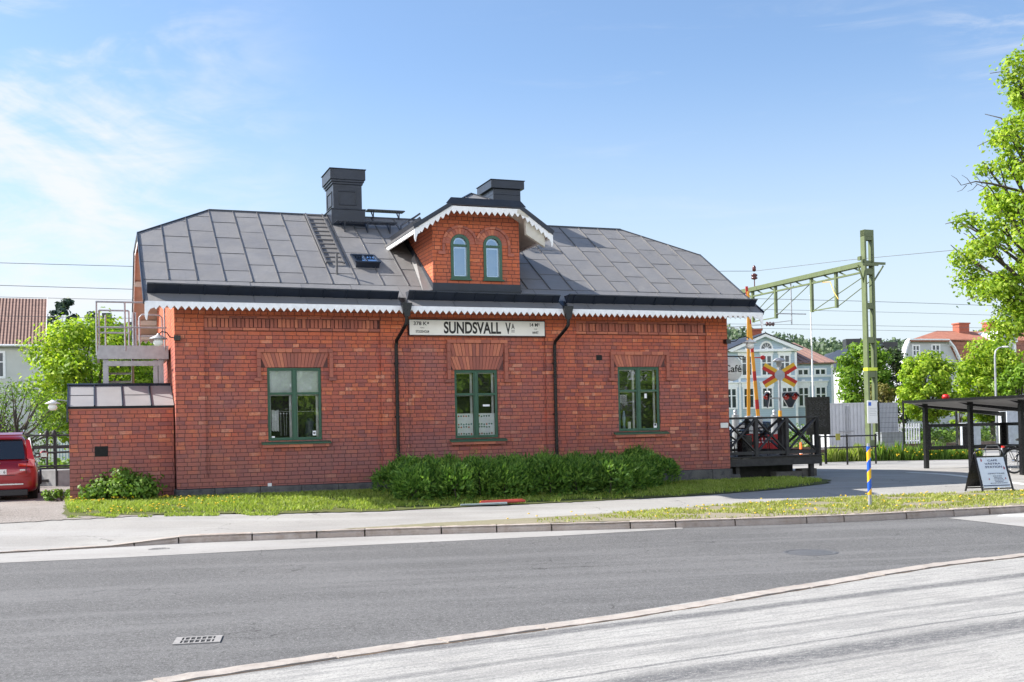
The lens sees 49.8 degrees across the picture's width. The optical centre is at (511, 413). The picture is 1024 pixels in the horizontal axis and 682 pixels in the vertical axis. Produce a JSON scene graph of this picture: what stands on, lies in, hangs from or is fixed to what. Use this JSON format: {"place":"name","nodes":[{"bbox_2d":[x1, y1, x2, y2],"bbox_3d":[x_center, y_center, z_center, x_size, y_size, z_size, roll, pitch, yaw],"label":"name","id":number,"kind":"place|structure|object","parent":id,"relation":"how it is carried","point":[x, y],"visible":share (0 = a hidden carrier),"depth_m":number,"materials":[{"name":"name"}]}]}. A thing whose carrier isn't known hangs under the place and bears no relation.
{"place":"outdoors","nodes":[
{"label":"outdoors","id":0,"kind":"place"},
{"bbox_2d":[48,296,78,387],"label":"pine tree","id":1,"kind":"object","parent":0,"point":[64,305],"visible":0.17,"depth_m":209.68,"materials":[{"name":"green plant"}]},
{"bbox_2d":[80,313,153,378],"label":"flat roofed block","id":2,"kind":"structure","parent":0,"point":[103,314],"depth_m":150.19,"materials":[{"name":"white concrete"}]},
{"bbox_2d":[45,336,901,443],"bbox_3d":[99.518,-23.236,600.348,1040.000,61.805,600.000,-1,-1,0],"label":"hills","id":3,"kind":"structure","parent":0,"point":[735,338],"depth_m":459.11,"materials":[{"name":"green plant"}]},
{"bbox_2d":[46,324,981,385],"bbox_3d":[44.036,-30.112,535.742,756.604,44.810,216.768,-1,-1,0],"label":"forest","id":4,"kind":"object","parent":3,"relation":"on","point":[733,333],"visible":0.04,"depth_m":488.96,"materials":[{"name":"green plant"}]},
{"bbox_2d":[0,513,1023,681],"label":"road","id":5,"kind":"structure","parent":0,"point":[126,619],"depth_m":13.51,"materials":[{"name":"grey asphalt"}]},
{"bbox_2d":[172,635,222,644],"bbox_3d":[-2.905,2.098,10.213,0.420,0.013,0.340,-1,-1,-10],"label":"drain grate","id":6,"kind":"object","parent":5,"relation":"on","point":[197,640],"visible":1,"depth_m":10.19,"materials":[{"name":"metal"}]},
{"bbox_2d":[0,528,682,562],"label":"gutter strip","id":7,"kind":"object","parent":5,"relation":"on","point":[174,549],"visible":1,"depth_m":18.84,"materials":[{"name":"concrete"}]},
{"bbox_2d":[0,505,1023,553],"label":"kerb","id":8,"kind":"structure","parent":5,"relation":"on","point":[452,529],"depth_m":20.29,"materials":[{"name":"concrete"}]},
{"bbox_2d":[143,553,1023,681],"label":"kerb","id":9,"kind":"structure","parent":5,"relation":"on","point":[188,676],"depth_m":9.77,"materials":[{"name":"stone"}]},
{"bbox_2d":[782,549,838,555],"bbox_3d":[4.345,2.024,16.072,0.800,0.007,0.800,-1,-1,0],"label":"manhole cover","id":10,"kind":"object","parent":5,"relation":"on","point":[812,552],"visible":1,"depth_m":16.04,"materials":[{"name":"metal"}]},
{"bbox_2d":[952,513,1023,526],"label":"road patch","id":11,"kind":"object","parent":5,"relation":"on","point":[1011,520],"visible":1,"depth_m":20.68,"materials":[{"name":"grey asphalt"}]},
{"bbox_2d":[0,440,1023,551],"bbox_3d":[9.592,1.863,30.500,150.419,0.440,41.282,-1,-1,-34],"label":"pavement","id":12,"kind":"structure","parent":0,"point":[887,477],"depth_m":22.56,"materials":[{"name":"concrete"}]},
{"bbox_2d":[0,297,49,461],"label":"plaster house","id":13,"kind":"structure","parent":12,"relation":"on","point":[12,365],"depth_m":59.94,"materials":[{"name":"white paint"}]},
{"bbox_2d":[0,351,5,378],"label":"window","id":14,"kind":"structure","parent":13,"relation":"in","point":[2,353],"depth_m":59.35,"materials":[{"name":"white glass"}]},
{"bbox_2d":[0,377,58,451],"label":"apple tree","id":15,"kind":"object","parent":12,"relation":"on","point":[6,401],"visible":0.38,"depth_m":44.22,"materials":[{"name":"green plant"}]},
{"bbox_2d":[0,380,68,459],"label":"apple tree","id":16,"kind":"object","parent":12,"relation":"on","point":[25,424],"visible":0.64,"depth_m":41.90,"materials":[{"name":"green plant"}]},
{"bbox_2d":[33,433,67,463],"bbox_3d":[-25.524,1.924,53.834,17.273,1.850,0.210,-1,-1,-8],"label":"picket fence","id":17,"kind":"object","parent":12,"relation":"on","point":[39,441],"visible":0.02,"depth_m":54.16,"materials":[{"name":"white wood"}]},
{"bbox_2d":[0,486,151,522],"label":"gravel yard","id":18,"kind":"structure","parent":12,"relation":"on","point":[23,508],"depth_m":22.67,"materials":[{"name":"grey gravel"}]},
{"bbox_2d":[0,430,47,498],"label":"parked car","id":19,"kind":"object","parent":18,"relation":"on","point":[20,472],"visible":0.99,"depth_m":25.75,"materials":[{"name":"red paint"}]},
{"bbox_2d":[40,469,69,485],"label":"concrete ramp","id":20,"kind":"structure","parent":18,"relation":"on","point":[63,477],"depth_m":32.93,"materials":[{"name":"grey concrete"}]},
{"bbox_2d":[25,430,69,485],"bbox_3d":[-14.864,1.397,32.499,9.626,1.750,0.360,-1,-1,-21],"label":"platform railing","id":21,"kind":"object","parent":20,"relation":"on","point":[54,447],"visible":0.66,"depth_m":32.80,"materials":[{"name":"black metal"}]},
{"bbox_2d":[12,307,156,449],"bbox_3d":[-17.283,-0.760,46.073,6.098,7.274,6.300,-1,-1,0],"label":"maple tree","id":22,"kind":"object","parent":12,"relation":"on","point":[63,363],"visible":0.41,"depth_m":44.54,"materials":[{"name":"green plant"}]},
{"bbox_2d":[66,383,174,500],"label":"brick shed","id":23,"kind":"structure","parent":12,"relation":"on","point":[123,425],"depth_m":25.09,"materials":[{"name":"red brick"}]},
{"bbox_2d":[95,301,168,382],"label":"steel staircase","id":24,"kind":"structure","parent":12,"relation":"on","point":[105,352],"depth_m":26.40,"materials":[{"name":"grey metal"}]},
{"bbox_2d":[67,510,280,517],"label":"lawn edge grass","id":25,"kind":"structure","parent":12,"relation":"on","point":[195,513],"depth_m":22.15,"materials":[{"name":"green plant"}]},
{"bbox_2d":[62,475,830,515],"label":"lawn","id":26,"kind":"structure","parent":12,"relation":"on","point":[66,512],"depth_m":23.43,"materials":[{"name":"plant"}]},
{"bbox_2d":[41,488,69,500],"bbox_3d":[-10.126,1.883,25.026,1.092,0.381,0.747,-1,-1,0],"label":"leafy shrub","id":27,"kind":"object","parent":26,"relation":"on","point":[55,494],"visible":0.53,"depth_m":24.90,"materials":[{"name":"green plant"}]},
{"bbox_2d":[77,466,167,500],"bbox_3d":[-8.696,1.595,24.394,1.989,0.846,1.140,-1,-1,0],"label":"leafy shrub","id":28,"kind":"object","parent":26,"relation":"on","point":[125,483],"visible":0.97,"depth_m":24.27,"materials":[{"name":"green plant"}]},
{"bbox_2d":[460,499,524,505],"bbox_3d":[-0.411,1.939,23.967,1.473,0.106,0.228,-1,-1,-16],"label":"marker pole bundle","id":29,"kind":"object","parent":26,"relation":"on","point":[495,502],"visible":1,"depth_m":23.94,"materials":[{"name":"plastic"}]},
{"bbox_2d":[366,441,684,502],"bbox_3d":[0.588,1.579,26.356,8.325,1.735,3.308,-1,-1,-21],"label":"hedge","id":30,"kind":"object","parent":26,"relation":"on","point":[636,467],"visible":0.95,"depth_m":25.33,"materials":[{"name":"green plant"}]},
{"bbox_2d":[70,488,1023,518],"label":"dandelions","id":31,"kind":"object","parent":26,"relation":"on","point":[507,518],"visible":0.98,"depth_m":22.96,"materials":[{"name":"yellow plant"}]},
{"bbox_2d":[131,167,764,496],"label":"station building","id":32,"kind":"structure","parent":12,"relation":"on","point":[299,360],"depth_m":27.58,"materials":[{"name":"brick"}]},
{"bbox_2d":[149,331,180,346],"bbox_3d":[-7.812,-1.674,24.846,0.680,0.352,0.400,-1,-1,-21],"label":"wall lamp","id":33,"kind":"object","parent":32,"relation":"attached to","point":[158,338],"visible":1,"depth_m":24.75,"materials":[{"name":"glass"}]},
{"bbox_2d":[261,368,330,447],"bbox_3d":[-5.155,-0.137,26.175,1.620,1.871,0.530,-1,-1,-21],"label":"window","id":34,"kind":"structure","parent":32,"relation":"in","point":[294,382],"depth_m":26.08,"materials":[{"name":"green paint"}]},
{"bbox_2d":[408,319,544,336],"bbox_3d":[-0.852,-2.129,27.627,3.592,0.398,0.097,-1,-1,-21],"label":"station sign","id":35,"kind":"object","parent":32,"relation":"attached to","point":[439,327],"visible":1,"depth_m":27.56,"materials":[{"name":"metal"}]},
{"bbox_2d":[449,370,507,444],"bbox_3d":[-0.885,-0.154,27.677,1.490,1.861,0.350,-1,-1,-21],"label":"window","id":36,"kind":"structure","parent":32,"relation":"in","point":[485,425],"depth_m":27.67,"materials":[{"name":"green paint"}]},
{"bbox_2d":[614,367,668,437],"bbox_3d":[3.358,-0.299,29.303,1.580,1.851,0.418,-1,-1,-21],"label":"window","id":37,"kind":"structure","parent":32,"relation":"in","point":[651,432],"depth_m":29.28,"materials":[{"name":"green paint"}]},
{"bbox_2d":[728,356,745,380],"bbox_3d":[6.066,-1.516,31.848,1.556,1.166,0.040,-1,-1,-20],"label":"projecting sign","id":38,"kind":"object","parent":32,"relation":"attached to","point":[735,369],"visible":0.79,"depth_m":31.97,"materials":[{"name":"white plastic"}]},
{"bbox_2d":[723,336,756,348],"bbox_3d":[6.256,-1.927,30.114,0.940,0.352,0.400,-1,-1,-21],"label":"wall lamp","id":39,"kind":"object","parent":32,"relation":"attached to","point":[749,342],"visible":1,"depth_m":30.11,"materials":[{"name":"white glass"}]},
{"bbox_2d":[38,420,998,467],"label":"undergrowth","id":40,"kind":"object","parent":12,"relation":"on","point":[945,433],"visible":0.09,"depth_m":69.02,"materials":[{"name":"green plant"}]},
{"bbox_2d":[347,489,1023,528],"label":"verge","id":41,"kind":"structure","parent":12,"relation":"on","point":[549,519],"depth_m":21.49,"materials":[{"name":"green plant"}]},
{"bbox_2d":[866,443,871,505],"bbox_3d":[7.391,1.325,22.832,0.084,1.400,0.084,-1,-1,0],"label":"marker post","id":42,"kind":"object","parent":41,"relation":"on","point":[869,482],"visible":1,"depth_m":22.80,"materials":[{"name":"metal"}]},
{"bbox_2d":[732,410,738,451],"bbox_3d":[8.110,0.891,39.989,0.280,2.070,0.273,-1,-1,0],"label":"bollard","id":43,"kind":"object","parent":12,"relation":"on","point":[735,423],"visible":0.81,"depth_m":39.89,"materials":[{"name":"metal"}]},
{"bbox_2d":[744,291,752,433],"bbox_3d":[8.976,-1.355,42.045,0.440,6.580,0.450,-1,-1,0],"label":"barrier boom","id":44,"kind":"object","parent":12,"relation":"on","point":[748,377],"visible":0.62,"depth_m":41.99,"materials":[{"name":"metal"}]},
{"bbox_2d":[745,286,764,432],"bbox_3d":[9.421,-1.485,42.547,0.687,6.835,0.450,-1,-1,0],"label":"barrier boom","id":45,"kind":"object","parent":12,"relation":"on","point":[762,357],"visible":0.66,"depth_m":42.49,"materials":[{"name":"metal"}]},
{"bbox_2d":[728,416,823,478],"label":"timber terrace","id":46,"kind":"structure","parent":12,"relation":"on","point":[774,463],"depth_m":31.18,"materials":[{"name":"wood"}]},
{"bbox_2d":[737,435,751,456],"bbox_3d":[6.565,0.927,31.128,0.320,0.620,0.280,-1,-1,-21],"label":"planter","id":47,"kind":"object","parent":46,"relation":"on","point":[742,446],"visible":0.6,"depth_m":31.01,"materials":[{"name":"black wood"}]},
{"bbox_2d":[746,434,777,448],"bbox_3d":[7.935,0.909,34.854,1.320,0.540,0.107,-1,-1,-21],"label":"red banner","id":48,"kind":"object","parent":46,"relation":"attached to","point":[772,446],"visible":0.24,"depth_m":34.90,"materials":[{"name":"fabric"}]},
{"bbox_2d":[758,424,779,455],"bbox_3d":[7.519,0.769,32.395,0.504,0.932,0.461,-1,-1,-28],"label":"cafe chair","id":49,"kind":"object","parent":46,"relation":"on","point":[765,437],"visible":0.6,"depth_m":32.29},
{"bbox_2d":[762,358,799,416],"bbox_3d":[10.216,-0.104,41.932,1.366,4.022,0.600,-1,-1,0],"label":"crossing signal","id":50,"kind":"object","parent":12,"relation":"on","point":[788,397],"visible":0.88,"depth_m":41.94,"materials":[{"name":"metal"}]},
{"bbox_2d":[727,329,836,433],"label":"wooden villa","id":51,"kind":"object","parent":12,"relation":"on","point":[770,347],"visible":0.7,"depth_m":78.02,"materials":[{"name":"blue wood"}]},
{"bbox_2d":[728,381,738,408],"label":"window","id":52,"kind":"structure","parent":51,"relation":"in","point":[732,386],"depth_m":77.98,"materials":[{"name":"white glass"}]},
{"bbox_2d":[740,382,754,408],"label":"window","id":53,"kind":"structure","parent":51,"relation":"in","point":[744,384],"depth_m":77.96,"materials":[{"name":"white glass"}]},
{"bbox_2d":[740,348,754,376],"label":"window","id":54,"kind":"structure","parent":51,"relation":"in","point":[744,362],"depth_m":78.00,"materials":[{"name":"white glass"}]},
{"bbox_2d":[759,348,772,375],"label":"window","id":55,"kind":"structure","parent":51,"relation":"in","point":[768,359],"depth_m":78.00,"materials":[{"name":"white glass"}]},
{"bbox_2d":[759,381,773,408],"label":"window","id":56,"kind":"structure","parent":51,"relation":"in","point":[770,388],"depth_m":77.96,"materials":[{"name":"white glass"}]},
{"bbox_2d":[777,347,791,375],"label":"window","id":57,"kind":"structure","parent":51,"relation":"in","point":[786,355],"depth_m":78.00,"materials":[{"name":"white glass"}]},
{"bbox_2d":[781,381,793,407],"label":"window","id":58,"kind":"structure","parent":51,"relation":"in","point":[785,387],"depth_m":77.96,"materials":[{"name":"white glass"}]},
{"bbox_2d":[797,380,811,406],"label":"window","id":59,"kind":"structure","parent":51,"relation":"in","point":[803,386],"depth_m":78.57,"materials":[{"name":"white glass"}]},
{"bbox_2d":[813,379,828,396],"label":"window","id":60,"kind":"structure","parent":51,"relation":"in","point":[821,385],"depth_m":78.57,"materials":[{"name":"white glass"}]},
{"bbox_2d":[727,229,885,450],"bbox_3d":[13.748,-3.096,56.811,4.602,10.860,12.000,-1,-1,-21],"label":"catenary mast","id":61,"kind":"object","parent":12,"relation":"on","point":[871,416],"visible":0.87,"depth_m":52.16,"materials":[{"name":"green metal"}]},
{"bbox_2d":[18,316,971,327],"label":"overhead wire","id":62,"kind":"object","parent":61,"relation":"attached to","point":[769,324],"visible":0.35,"depth_m":53.42,"materials":[{"name":"black metal"}]},
{"bbox_2d":[0,285,990,305],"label":"overhead wire","id":63,"kind":"object","parent":61,"relation":"attached to","point":[750,298],"visible":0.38,"depth_m":54.98,"materials":[{"name":"black metal"}]},
{"bbox_2d":[16,297,1008,315],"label":"overhead wire","id":64,"kind":"object","parent":61,"relation":"attached to","point":[762,309],"visible":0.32,"depth_m":56.94,"materials":[{"name":"black metal"}]},
{"bbox_2d":[5,321,1023,333],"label":"overhead wire","id":65,"kind":"object","parent":61,"relation":"attached to","point":[752,328],"visible":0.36,"depth_m":58.85,"materials":[{"name":"black metal"}]},
{"bbox_2d":[805,397,830,463],"bbox_3d":[11.233,0.632,40.490,0.880,2.466,0.122,-1,-1,0],"label":"timetable board","id":66,"kind":"object","parent":12,"relation":"on","point":[819,407],"visible":0.83,"depth_m":40.44,"materials":[{"name":"black metal"}]},
{"bbox_2d":[821,445,841,461],"bbox_3d":[12.206,1.537,42.480,0.873,0.709,0.816,-1,-1,-8],"label":"garden plant","id":67,"kind":"object","parent":12,"relation":"on","point":[833,454],"visible":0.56,"depth_m":42.24,"materials":[{"name":"green plant"}]},
{"bbox_2d":[824,339,861,356],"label":"dark chimney roof","id":68,"kind":"structure","parent":12,"relation":"on","point":[846,342],"depth_m":126.11,"materials":[{"name":"black metal"}]},
{"bbox_2d":[838,448,851,461],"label":"garden plant","id":69,"kind":"object","parent":12,"relation":"on","point":[842,457],"visible":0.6,"depth_m":42.41,"materials":[{"name":"green plant"}]},
{"bbox_2d":[819,433,877,465],"bbox_3d":[11.987,1.323,39.322,2.398,1.220,0.100,-1,-1,-17],"label":"guard rail","id":70,"kind":"object","parent":12,"relation":"on","point":[837,436],"visible":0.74,"depth_m":39.29,"materials":[{"name":"black metal"}]},
{"bbox_2d":[789,423,919,445],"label":"picket fence","id":71,"kind":"object","parent":12,"relation":"on","point":[911,427],"visible":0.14,"depth_m":66.45,"materials":[{"name":"white wood"}]},
{"bbox_2d":[848,443,866,460],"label":"garden plant","id":72,"kind":"object","parent":12,"relation":"on","point":[859,454],"visible":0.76,"depth_m":42.42,"materials":[{"name":"green plant"}]},
{"bbox_2d":[826,344,893,402],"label":"dark roofed house","id":73,"kind":"structure","parent":12,"relation":"on","point":[833,355],"depth_m":110.73,"materials":[{"name":"white paint"}]},
{"bbox_2d":[831,339,896,402],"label":"street tree","id":74,"kind":"object","parent":12,"relation":"on","point":[848,372],"visible":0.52,"depth_m":73.11,"materials":[{"name":"green plant"}]},
{"bbox_2d":[870,382,902,422],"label":"street tree","id":75,"kind":"object","parent":12,"relation":"on","point":[885,390],"visible":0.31,"depth_m":69.58,"materials":[{"name":"green plant"}]},
{"bbox_2d":[871,440,904,460],"bbox_3d":[14.332,1.408,42.504,1.494,0.875,0.837,-1,-1,0],"label":"garden plant","id":76,"kind":"object","parent":12,"relation":"on","point":[883,452],"visible":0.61,"depth_m":42.32,"materials":[{"name":"green plant"}]},
{"bbox_2d":[876,432,902,449],"bbox_3d":[16.234,1.326,47.331,1.010,1.050,0.760,-1,-1,0],"label":"electrical cabinet","id":77,"kind":"object","parent":12,"relation":"on","point":[894,437],"visible":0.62,"depth_m":46.98,"materials":[{"name":"grey metal"}]},
{"bbox_2d":[877,402,904,448],"bbox_3d":[15.124,0.685,44.000,1.060,2.288,0.060,-1,-1,-1],"label":"fence","id":78,"kind":"object","parent":12,"relation":"on","point":[892,422],"visible":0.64,"depth_m":43.99,"materials":[{"name":"grey metal"}]},
{"bbox_2d":[871,346,911,424],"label":"street tree","id":79,"kind":"object","parent":12,"relation":"on","point":[897,356],"visible":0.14,"depth_m":83.49,"materials":[{"name":"green plant"}]},
{"bbox_2d":[789,435,998,446],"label":"tall grass","id":80,"kind":"structure","parent":12,"relation":"on","point":[805,444],"depth_m":67.80,"materials":[{"name":"green plant"}]},
{"bbox_2d":[888,445,917,460],"bbox_3d":[14.980,1.514,42.335,1.265,0.631,0.862,-1,-1,0],"label":"garden plant","id":81,"kind":"object","parent":12,"relation":"on","point":[897,455],"visible":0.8,"depth_m":42.12,"materials":[{"name":"green plant"}]},
{"bbox_2d":[902,444,935,460],"bbox_3d":[15.557,1.461,42.288,1.367,0.710,0.858,-1,-1,0],"label":"garden plant","id":82,"kind":"object","parent":12,"relation":"on","point":[920,454],"visible":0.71,"depth_m":42.07,"materials":[{"name":"green plant"}]},
{"bbox_2d":[895,349,960,423],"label":"street tree","id":83,"kind":"object","parent":12,"relation":"on","point":[913,375],"visible":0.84,"depth_m":67.33,"materials":[{"name":"green plant"}]},
{"bbox_2d":[916,441,950,459],"bbox_3d":[16.243,1.414,42.424,1.351,0.778,0.868,-1,-1,0],"label":"garden plant","id":84,"kind":"object","parent":12,"relation":"on","point":[942,454],"visible":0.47,"depth_m":42.19,"materials":[{"name":"green plant"}]},
{"bbox_2d":[857,322,1023,435],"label":"mansard house","id":85,"kind":"structure","parent":12,"relation":"on","point":[956,339],"depth_m":87.86,"materials":[{"name":"beige tile"}]},
{"bbox_2d":[947,445,966,459],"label":"garden plant","id":86,"kind":"object","parent":12,"relation":"on","point":[955,454],"visible":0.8,"depth_m":42.37,"materials":[{"name":"green plant"}]},
{"bbox_2d":[949,411,966,444],"bbox_3d":[24.324,0.688,59.991,0.976,2.948,1.098,-1,-1,11],"label":"street tree","id":87,"kind":"object","parent":12,"relation":"on","point":[962,419],"visible":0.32,"depth_m":59.93,"materials":[{"name":"green plant"}]},
{"bbox_2d":[902,394,1023,474],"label":"bicycle shelter","id":88,"kind":"object","parent":12,"relation":"on","point":[988,405],"visible":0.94,"depth_m":34.79,"materials":[{"name":"black metal"}]},
{"bbox_2d":[960,426,980,449],"bbox_3d":[21.721,1.125,52.282,0.780,1.350,0.680,-1,-1,-6],"label":"relay cabinet","id":89,"kind":"object","parent":12,"relation":"on","point":[977,435],"visible":0.18,"depth_m":52.01,"materials":[{"name":"grey metal"}]},
{"bbox_2d":[945,35,1023,354],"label":"maple tree","id":90,"kind":"object","parent":12,"relation":"on","point":[1007,280],"visible":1,"depth_m":30.91,"materials":[{"name":"green plant"}]},
{"bbox_2d":[952,336,1023,440],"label":"street tree","id":91,"kind":"object","parent":12,"relation":"on","point":[977,371],"visible":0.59,"depth_m":69.22,"materials":[{"name":"green plant"}]},
{"bbox_2d":[965,449,1013,491],"bbox_3d":[11.483,1.377,26.580,0.875,1.028,0.688,-1,-1,-14],"label":"board","id":92,"kind":"object","parent":12,"relation":"on","point":[987,472],"visible":1,"depth_m":26.45,"materials":[{"name":"paper"}]},
{"bbox_2d":[987,361,1023,415],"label":"street tree","id":93,"kind":"object","parent":12,"relation":"on","point":[1014,378],"visible":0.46,"depth_m":65.78,"materials":[{"name":"green plant"}]},
{"bbox_2d":[1000,411,1018,450],"bbox_3d":[23.609,0.559,52.289,0.730,2.400,0.680,-1,-1,-6],"label":"relay cabinet","id":94,"kind":"object","parent":12,"relation":"on","point":[1011,416],"visible":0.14,"depth_m":51.98,"materials":[{"name":"grey metal"}]},
{"bbox_2d":[1001,438,1018,473],"bbox_3d":[14.699,1.148,31.277,1.836,1.097,0.583,-1,-1,-10],"label":"bicycle","id":95,"kind":"object","parent":12,"relation":"on","point":[1015,459],"visible":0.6,"depth_m":31.16,"materials":[{"name":"metal"}]},
{"bbox_2d":[0,0,1023,377],"label":"sky","id":96,"kind":"structure","parent":0,"point":[739,135],"materials":[{"name":"blue"}]},
{"bbox_2d":[138,557,1023,681],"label":"pavement","id":97,"kind":"structure","parent":0,"point":[959,623],"depth_m":8.90,"materials":[{"name":"grey concrete"}]},
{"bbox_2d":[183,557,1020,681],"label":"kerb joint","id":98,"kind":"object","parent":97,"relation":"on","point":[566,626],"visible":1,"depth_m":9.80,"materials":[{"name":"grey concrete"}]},
{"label":"track bed","id":99,"kind":"structure","parent":0,"visible":0},
{"bbox_2d":[729,419,770,445],"bbox_3d":[13.115,1.255,62.985,4.688,1.759,2.280,-1,-1,0],"label":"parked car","id":100,"kind":"object","parent":99,"relation":"on","point":[767,423],"visible":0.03,"depth_m":62.24,"materials":[{"name":"grey paint"}]},
{"bbox_2d":[809,295,813,396],"bbox_3d":[16.881,-2.328,62.033,0.140,8.734,0.133,-1,-1,0],"label":"flagpole","id":101,"kind":"object","parent":99,"relation":"on","point":[811,354],"visible":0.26,"depth_m":62.02,"materials":[{"name":"white metal"}]},
{"bbox_2d":[813,403,871,448],"bbox_3d":[17.407,0.677,58.223,2.400,2.396,2.300,-1,-1,-7],"label":"storage container","id":102,"kind":"object","parent":99,"relation":"on","point":[847,418],"visible":0.45,"depth_m":57.12,"materials":[{"name":"metal"}]},
{"bbox_2d":[872,403,897,439],"bbox_3d":[19.048,0.665,58.994,2.300,2.372,2.230,-1,-1,-7],"label":"storage container","id":103,"kind":"object","parent":99,"relation":"on","point":[888,419],"visible":0.25,"depth_m":57.99,"materials":[{"name":"grey metal"}]},
{"bbox_2d":[791,441,998,448],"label":"railway track","id":104,"kind":"structure","parent":99,"relation":"on","point":[982,442],"depth_m":61.83,"materials":[{"name":"metal"}]},
{"bbox_2d":[791,443,999,454],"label":"railway track","id":105,"kind":"structure","parent":99,"relation":"on","point":[822,450],"depth_m":54.92,"materials":[{"name":"metal"}]},
{"bbox_2d":[994,346,1008,442],"bbox_3d":[26.654,-0.928,60.011,0.820,5.454,0.160,-1,-1,0],"label":"street lamp","id":106,"kind":"object","parent":99,"relation":"on","point":[996,417],"visible":0.82,"depth_m":59.98,"materials":[{"name":"metal"}]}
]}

